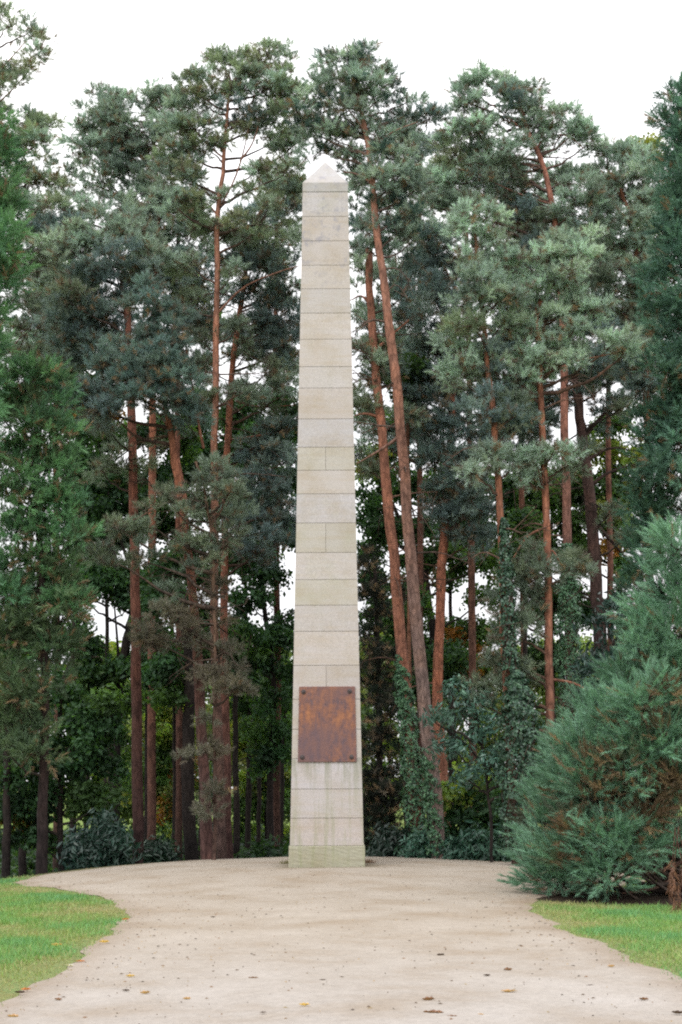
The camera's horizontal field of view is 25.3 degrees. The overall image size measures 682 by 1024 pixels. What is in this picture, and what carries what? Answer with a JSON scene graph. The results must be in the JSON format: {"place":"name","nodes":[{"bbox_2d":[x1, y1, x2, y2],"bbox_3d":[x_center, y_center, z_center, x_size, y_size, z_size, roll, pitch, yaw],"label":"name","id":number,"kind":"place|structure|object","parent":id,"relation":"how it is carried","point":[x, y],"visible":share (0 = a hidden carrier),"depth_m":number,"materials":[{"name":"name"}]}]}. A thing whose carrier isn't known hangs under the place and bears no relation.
{"place":"outdoors","nodes":[
{"label":"outdoors","id":0,"kind":"place"},
{"bbox_2d":[0,856,681,1023],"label":"gravel path","id":1,"kind":"structure","parent":0,"point":[336,998],"depth_m":15.31,"materials":[{"name":"beige gravel"}]},
{"bbox_2d":[6,861,675,1021],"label":"fallen leaves","id":2,"kind":"object","parent":1,"relation":"on","point":[316,931],"visible":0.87,"depth_m":16.53,"materials":[{"name":"brown plant"}]},
{"bbox_2d":[423,1010,442,1012],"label":"fallen leaf","id":3,"kind":"object","parent":1,"relation":"on","point":[435,1011],"visible":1,"depth_m":11.33,"materials":[{"name":"brown plant"}]},
{"bbox_2d":[0,790,681,1004],"bbox_3d":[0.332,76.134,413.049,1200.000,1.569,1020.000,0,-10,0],"label":"ground","id":4,"kind":"structure","parent":0,"point":[647,899],"depth_m":19.53,"materials":[{"name":"green plant"}]},
{"bbox_2d":[0,631,39,877],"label":"thin tree","id":5,"kind":"object","parent":4,"relation":"on","point":[6,857],"visible":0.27,"depth_m":38.20,"materials":[{"name":"green plant"}]},
{"bbox_2d":[0,106,44,459],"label":"sequoia","id":6,"kind":"object","parent":4,"relation":"on","point":[9,269],"visible":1,"depth_m":33.34,"materials":[{"name":"green plant"}]},
{"bbox_2d":[11,641,40,876],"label":"thin tree","id":7,"kind":"object","parent":4,"relation":"on","point":[22,867],"visible":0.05,"depth_m":41.90,"materials":[{"name":"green plant"}]},
{"bbox_2d":[0,0,90,377],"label":"pine tree","id":8,"kind":"object","parent":4,"relation":"on","point":[36,124],"visible":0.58,"depth_m":41.24,"materials":[{"name":"green plant"}]},
{"bbox_2d":[0,345,106,873],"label":"cypress","id":9,"kind":"object","parent":4,"relation":"on","point":[48,598],"visible":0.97,"depth_m":33.03,"materials":[{"name":"green plant"}]},
{"bbox_2d":[0,208,115,871],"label":"pine tree","id":10,"kind":"object","parent":4,"relation":"on","point":[38,280],"visible":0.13,"depth_m":47.26,"materials":[{"name":"green plant"}]},
{"bbox_2d":[0,654,131,870],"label":"broadleaf tree","id":11,"kind":"object","parent":4,"relation":"on","point":[88,724],"visible":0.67,"depth_m":39.13,"materials":[{"name":"green plant"}]},
{"bbox_2d":[49,824,94,870],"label":"shrub","id":12,"kind":"object","parent":4,"relation":"on","point":[65,854],"visible":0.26,"depth_m":36.71,"materials":[{"name":"green plant"}]},
{"bbox_2d":[68,647,130,830],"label":"thin tree","id":13,"kind":"object","parent":4,"relation":"on","point":[90,665],"visible":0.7,"depth_m":45.46,"materials":[{"name":"green plant"}]},
{"bbox_2d":[64,804,143,869],"bbox_3d":[-5.511,7.838,35.643,1.919,1.967,1.548,-3,-10,15],"label":"shrub","id":14,"kind":"object","parent":4,"relation":"on","point":[111,843],"visible":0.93,"depth_m":35.43,"materials":[{"name":"green plant"}]},
{"bbox_2d":[77,634,130,809],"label":"broadleaf tree","id":15,"kind":"object","parent":4,"relation":"on","point":[112,647],"visible":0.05,"depth_m":56.43,"materials":[{"name":"green plant"}]},
{"bbox_2d":[25,199,195,863],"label":"pine tree","id":16,"kind":"object","parent":4,"relation":"on","point":[86,317],"visible":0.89,"depth_m":38.61,"materials":[{"name":"green plant"}]},
{"bbox_2d":[60,398,173,821],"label":"broadleaf tree","id":17,"kind":"object","parent":4,"relation":"on","point":[113,583],"visible":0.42,"depth_m":45.91,"materials":[{"name":"green plant"}]},
{"bbox_2d":[24,75,211,840],"bbox_3d":[-6.683,-1.314,44.596,5.840,24.659,2.732,0,-10,0],"label":"pine tree","id":18,"kind":"object","parent":4,"relation":"on","point":[117,139],"visible":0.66,"depth_m":45.98,"materials":[{"name":"green plant"}]},
{"bbox_2d":[63,420,174,779],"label":"broadleaf tree","id":19,"kind":"object","parent":4,"relation":"on","point":[128,705],"visible":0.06,"depth_m":50.26,"materials":[{"name":"green plant"}]},
{"bbox_2d":[21,259,227,832],"bbox_3d":[-7.066,1.562,48.276,7.075,20.563,2.908,0,-10,0],"label":"pine tree","id":20,"kind":"object","parent":4,"relation":"on","point":[164,472],"visible":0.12,"depth_m":48.78,"materials":[{"name":"green plant"}]},
{"bbox_2d":[50,268,230,859],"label":"pine tree","id":21,"kind":"object","parent":4,"relation":"on","point":[151,360],"visible":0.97,"depth_m":36.03,"materials":[{"name":"green plant"}]},
{"bbox_2d":[107,682,182,838],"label":"broadleaf tree","id":22,"kind":"object","parent":4,"relation":"on","point":[166,827],"visible":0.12,"depth_m":56.67,"materials":[{"name":"green plant"}]},
{"bbox_2d":[126,832,182,862],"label":"shrub","id":23,"kind":"object","parent":4,"relation":"on","point":[155,850],"visible":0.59,"depth_m":38.62,"materials":[{"name":"green plant"}]},
{"bbox_2d":[128,632,182,839],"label":"thin tree","id":24,"kind":"object","parent":4,"relation":"on","point":[145,806],"visible":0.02,"depth_m":46.29,"materials":[{"name":"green plant"}]},
{"bbox_2d":[126,704,198,833],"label":"broadleaf tree","id":25,"kind":"object","parent":4,"relation":"on","point":[164,740],"visible":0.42,"depth_m":52.86,"materials":[{"name":"green plant"}]},
{"bbox_2d":[78,449,264,859],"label":"pine tree","id":26,"kind":"object","parent":4,"relation":"on","point":[216,681],"visible":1,"depth_m":34.69,"materials":[{"name":"green plant"}]},
{"bbox_2d":[121,184,233,860],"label":"pine tree","id":27,"kind":"object","parent":4,"relation":"on","point":[181,234],"visible":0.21,"depth_m":45.98,"materials":[{"name":"green plant"}]},
{"bbox_2d":[120,531,239,860],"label":"broadleaf tree","id":28,"kind":"object","parent":4,"relation":"on","point":[166,667],"visible":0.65,"depth_m":40.61,"materials":[{"name":"green plant"}]},
{"bbox_2d":[147,386,245,844],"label":"broadleaf tree","id":29,"kind":"object","parent":4,"relation":"on","point":[206,451],"visible":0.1,"depth_m":51.21,"materials":[{"name":"green plant"}]},
{"bbox_2d":[182,617,219,855],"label":"thin tree","id":30,"kind":"object","parent":4,"relation":"on","point":[206,650],"visible":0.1,"depth_m":42.77,"materials":[{"name":"green plant"}]},
{"bbox_2d":[137,34,318,858],"bbox_3d":[-2.946,-2.065,39.145,4.885,22.323,2.712,0,-10,0],"label":"pine tree","id":31,"kind":"object","parent":4,"relation":"on","point":[279,84],"visible":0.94,"depth_m":40.12,"materials":[{"name":"green plant"}]},
{"bbox_2d":[210,748,216,858],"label":"ivy","id":32,"kind":"object","parent":31,"relation":"attached to","point":[212,795],"visible":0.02,"depth_m":37.89,"materials":[{"name":"green plant"}]},
{"bbox_2d":[204,615,274,858],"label":"thin tree","id":33,"kind":"object","parent":4,"relation":"on","point":[245,631],"visible":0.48,"depth_m":43.42,"materials":[{"name":"green plant"}]},
{"bbox_2d":[186,172,307,858],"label":"pine tree","id":34,"kind":"object","parent":4,"relation":"on","point":[270,448],"visible":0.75,"depth_m":40.32,"materials":[{"name":"green plant"}]},
{"bbox_2d":[229,669,270,805],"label":"thin tree","id":35,"kind":"object","parent":4,"relation":"on","point":[243,700],"visible":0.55,"depth_m":49.45,"materials":[{"name":"green plant"}]},
{"bbox_2d":[206,434,297,851],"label":"broadleaf tree","id":36,"kind":"object","parent":4,"relation":"on","point":[248,806],"visible":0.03,"depth_m":49.27,"materials":[{"name":"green plant"}]},
{"bbox_2d":[218,385,297,841],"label":"broadleaf tree","id":37,"kind":"object","parent":4,"relation":"on","point":[281,633],"visible":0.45,"depth_m":44.70,"materials":[{"name":"green plant"}]},
{"bbox_2d":[219,162,302,855],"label":"pine tree","id":38,"kind":"object","parent":4,"relation":"on","point":[276,793],"visible":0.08,"depth_m":47.39,"materials":[{"name":"green plant"}]},
{"bbox_2d":[229,697,292,843],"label":"broadleaf tree","id":39,"kind":"object","parent":4,"relation":"on","point":[242,786],"visible":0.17,"depth_m":54.81,"materials":[{"name":"green plant"}]},
{"bbox_2d":[230,663,291,844],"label":"broadleaf tree","id":40,"kind":"object","parent":4,"relation":"on","point":[287,784],"visible":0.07,"depth_m":55.26,"materials":[{"name":"green plant"}]},
{"bbox_2d":[248,663,293,852],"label":"thin tree","id":41,"kind":"object","parent":4,"relation":"on","point":[289,684],"visible":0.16,"depth_m":48.24,"materials":[{"name":"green plant"}]},
{"bbox_2d":[256,652,291,842],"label":"thin tree","id":42,"kind":"object","parent":4,"relation":"on","point":[258,818],"visible":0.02,"depth_m":51.01,"materials":[{"name":"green plant"}]},
{"bbox_2d":[289,162,364,867],"bbox_3d":[-0.302,-0.203,31.226,1.477,14.818,1.488,0,-10,0],"label":"obelisk","id":43,"kind":"object","parent":4,"relation":"on","point":[326,824],"visible":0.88,"depth_m":30.39,"materials":[{"name":"stone"}]},
{"bbox_2d":[0,618,681,829],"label":"woodland","id":44,"kind":"object","parent":4,"relation":"on","point":[125,814],"visible":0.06,"depth_m":76.83,"materials":[{"name":"green plant"}]},
{"bbox_2d":[0,824,681,878],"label":"undergrowth","id":45,"kind":"object","parent":4,"relation":"on","point":[261,849],"visible":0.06,"depth_m":44.10,"materials":[{"name":"green plant"}]},
{"bbox_2d":[282,35,470,858],"bbox_3d":[0.782,-1.884,36.072,4.452,20.510,2.473,0,-10,0],"label":"pine tree","id":46,"kind":"object","parent":4,"relation":"on","point":[355,94],"visible":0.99,"depth_m":37.02,"materials":[{"name":"green plant"}]},
{"bbox_2d":[420,745,449,855],"bbox_3d":[2.125,6.454,34.413,0.625,2.601,0.561,6,-12,-30],"label":"ivy","id":47,"kind":"object","parent":46,"relation":"attached to","point":[430,794],"visible":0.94,"depth_m":34.25,"materials":[{"name":"green plant"}]},
{"bbox_2d":[362,734,402,820],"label":"broadleaf tree","id":48,"kind":"object","parent":4,"relation":"on","point":[391,746],"visible":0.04,"depth_m":55.84,"materials":[{"name":"green plant"}]},
{"bbox_2d":[365,818,410,856],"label":"shrub","id":49,"kind":"object","parent":4,"relation":"on","point":[387,842],"visible":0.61,"depth_m":35.85,"materials":[{"name":"green plant"}]},
{"bbox_2d":[356,540,425,849],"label":"yew tree","id":50,"kind":"object","parent":4,"relation":"on","point":[379,791],"visible":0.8,"depth_m":39.93,"materials":[{"name":"green plant"}]},
{"bbox_2d":[340,129,456,793],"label":"pine tree","id":51,"kind":"object","parent":4,"relation":"on","point":[353,186],"visible":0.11,"depth_m":46.40,"materials":[{"name":"green plant"}]},
{"bbox_2d":[350,248,452,832],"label":"pine tree","id":52,"kind":"object","parent":4,"relation":"on","point":[375,356],"visible":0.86,"depth_m":38.23,"materials":[{"name":"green plant"}]},
{"bbox_2d":[392,654,427,839],"bbox_3d":[1.719,5.805,36.533,0.952,4.785,0.742,0,-10,0],"label":"ivy","id":53,"kind":"object","parent":52,"relation":"attached to","point":[402,687],"visible":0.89,"depth_m":36.44,"materials":[{"name":"green plant"}]},
{"bbox_2d":[370,571,435,827],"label":"thin tree","id":54,"kind":"object","parent":4,"relation":"on","point":[425,603],"visible":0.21,"depth_m":45.06,"materials":[{"name":"green plant"}]},
{"bbox_2d":[381,352,435,688],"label":"thin tree","id":55,"kind":"object","parent":4,"relation":"on","point":[419,361],"visible":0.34,"depth_m":40.06,"materials":[{"name":"green plant"}]},
{"bbox_2d":[394,823,457,858],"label":"shrub","id":56,"kind":"object","parent":4,"relation":"on","point":[415,844],"visible":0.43,"depth_m":34.37,"materials":[{"name":"green plant"}]},
{"bbox_2d":[353,404,520,707],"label":"broadleaf tree","id":57,"kind":"object","parent":4,"relation":"on","point":[371,506],"visible":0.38,"depth_m":47.08,"materials":[{"name":"green plant"}]},
{"bbox_2d":[355,444,518,781],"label":"broadleaf tree","id":58,"kind":"object","parent":4,"relation":"on","point":[507,485],"visible":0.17,"depth_m":51.33,"materials":[{"name":"green plant"}]},
{"bbox_2d":[388,220,508,822],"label":"pine tree","id":59,"kind":"object","parent":4,"relation":"on","point":[452,421],"visible":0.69,"depth_m":39.47,"materials":[{"name":"green plant"}]},
{"bbox_2d":[426,638,489,825],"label":"thin tree","id":60,"kind":"object","parent":4,"relation":"on","point":[455,656],"visible":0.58,"depth_m":43.59,"materials":[{"name":"green plant"}]},
{"bbox_2d":[428,820,495,860],"bbox_3d":[2.828,7.666,34.037,1.812,1.528,1.686,0,-10,0],"label":"shrub","id":61,"kind":"object","parent":4,"relation":"on","point":[458,844],"visible":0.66,"depth_m":33.81,"materials":[{"name":"green plant"}]},
{"bbox_2d":[441,758,524,836],"bbox_3d":[3.218,6.967,35.178,2.409,2.538,1.693,0,-10,0],"label":"shrub","id":62,"kind":"object","parent":4,"relation":"on","point":[456,813],"visible":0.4,"depth_m":34.91,"materials":[{"name":"green plant"}]},
{"bbox_2d":[415,672,554,861],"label":"chestnut tree","id":63,"kind":"object","parent":4,"relation":"on","point":[456,746],"visible":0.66,"depth_m":32.71,"materials":[{"name":"green plant"}]},
{"bbox_2d":[425,194,549,864],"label":"pine tree","id":64,"kind":"object","parent":4,"relation":"on","point":[477,267],"visible":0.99,"depth_m":33.38,"materials":[{"name":"green plant"}]},
{"bbox_2d":[495,517,520,670],"bbox_3d":[3.564,1.742,32.485,0.508,3.333,0.507,0,-10,0],"label":"ivy","id":65,"kind":"object","parent":64,"relation":"attached to","point":[504,553],"visible":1,"depth_m":32.39,"materials":[{"name":"green plant"}]},
{"bbox_2d":[491,669,546,853],"bbox_3d":[3.734,5.201,31.757,1.224,3.864,1.206,0,-10,0],"label":"ivy","id":66,"kind":"object","parent":64,"relation":"attached to","point":[516,682],"visible":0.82,"depth_m":31.63,"materials":[{"name":"green plant"}]},
{"bbox_2d":[466,819,526,861],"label":"shrub","id":67,"kind":"object","parent":4,"relation":"on","point":[497,836],"visible":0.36,"depth_m":33.33,"materials":[{"name":"green plant"}]},
{"bbox_2d":[424,144,591,825],"bbox_3d":[5.335,-0.382,46.609,6.112,23.672,3.497,0,-10,0],"label":"pine tree","id":68,"kind":"object","parent":4,"relation":"on","point":[520,441],"visible":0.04,"depth_m":48.19,"materials":[{"name":"green plant"}]},
{"bbox_2d":[387,129,634,816],"bbox_3d":[4.781,-0.747,43.454,7.679,22.362,3.086,0,-10,0],"label":"pine tree","id":69,"kind":"object","parent":4,"relation":"on","point":[555,420],"visible":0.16,"depth_m":43.75,"materials":[{"name":"green plant"}]},
{"bbox_2d":[413,55,633,719],"bbox_3d":[4.959,-1.569,39.549,6.271,21.860,2.800,0,-10,0],"label":"pine tree","id":70,"kind":"object","parent":4,"relation":"on","point":[531,219],"visible":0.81,"depth_m":40.64,"materials":[{"name":"green plant"}]},
{"bbox_2d":[553,543,584,781],"bbox_3d":[5.708,4.627,38.176,0.968,7.787,0.944,0,-10,0],"label":"ivy","id":71,"kind":"object","parent":70,"relation":"attached to","point":[563,593],"visible":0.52,"depth_m":38.32,"materials":[{"name":"green plant"}]},
{"bbox_2d":[495,506,556,834],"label":"thin tree","id":72,"kind":"object","parent":4,"relation":"on","point":[517,518],"visible":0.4,"depth_m":45.44,"materials":[{"name":"green plant"}]},
{"bbox_2d":[453,413,645,824],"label":"broadleaf tree","id":73,"kind":"object","parent":4,"relation":"on","point":[555,500],"visible":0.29,"depth_m":50.64,"materials":[{"name":"green plant"}]},
{"bbox_2d":[453,221,651,823],"bbox_3d":[4.713,0.492,33.363,4.640,14.553,2.259,0,-10,0],"label":"pine tree","id":74,"kind":"object","parent":4,"relation":"on","point":[556,249],"visible":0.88,"depth_m":33.62,"materials":[{"name":"green plant"}]},
{"bbox_2d":[476,464,637,745],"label":"broadleaf tree","id":75,"kind":"object","parent":4,"relation":"on","point":[537,656],"visible":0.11,"depth_m":51.78,"materials":[{"name":"green plant"}]},
{"bbox_2d":[496,510,681,901],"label":"sequoia","id":76,"kind":"object","parent":4,"relation":"on","point":[580,842],"visible":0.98,"depth_m":23.53,"materials":[{"name":"green plant"}]},
{"bbox_2d":[534,340,643,686],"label":"pine tree","id":77,"kind":"object","parent":4,"relation":"on","point":[592,526],"visible":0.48,"depth_m":42.69,"materials":[{"name":"green plant"}]},
{"bbox_2d":[561,586,641,777],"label":"evergreen tree","id":78,"kind":"object","parent":4,"relation":"on","point":[607,604],"visible":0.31,"depth_m":33.56,"materials":[{"name":"green plant"}]},
{"bbox_2d":[566,175,678,650],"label":"pine tree","id":79,"kind":"object","parent":4,"relation":"on","point":[608,497],"visible":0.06,"depth_m":47.92,"materials":[{"name":"green plant"}]},
{"bbox_2d":[575,133,675,855],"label":"pine tree","id":80,"kind":"object","parent":4,"relation":"on","point":[636,168],"visible":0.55,"depth_m":40.53,"materials":[{"name":"green plant"}]},
{"bbox_2d":[616,132,669,419],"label":"broadleaf tree","id":81,"kind":"object","parent":4,"relation":"on","point":[648,139],"visible":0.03,"depth_m":56.74,"materials":[{"name":"green plant"}]},
{"bbox_2d":[608,69,681,602],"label":"sequoia","id":82,"kind":"object","parent":4,"relation":"on","point":[661,465],"visible":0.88,"depth_m":34.77,"materials":[{"name":"green plant"}]},
{"bbox_2d":[665,826,681,910],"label":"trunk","id":83,"kind":"object","parent":4,"relation":"on","point":[673,886],"visible":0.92,"depth_m":21.46,"materials":[{"name":"brown plant"}]},
{"bbox_2d":[0,0,681,788],"label":"sky","id":84,"kind":"structure","parent":0,"point":[610,56],"materials":[{"name":"white"}]},
{"bbox_2d":[365,858,377,862],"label":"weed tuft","id":85,"kind":"object","parent":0,"point":[368,861],"visible":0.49,"depth_m":30.79,"materials":[{"name":"brown plant"}]}
]}

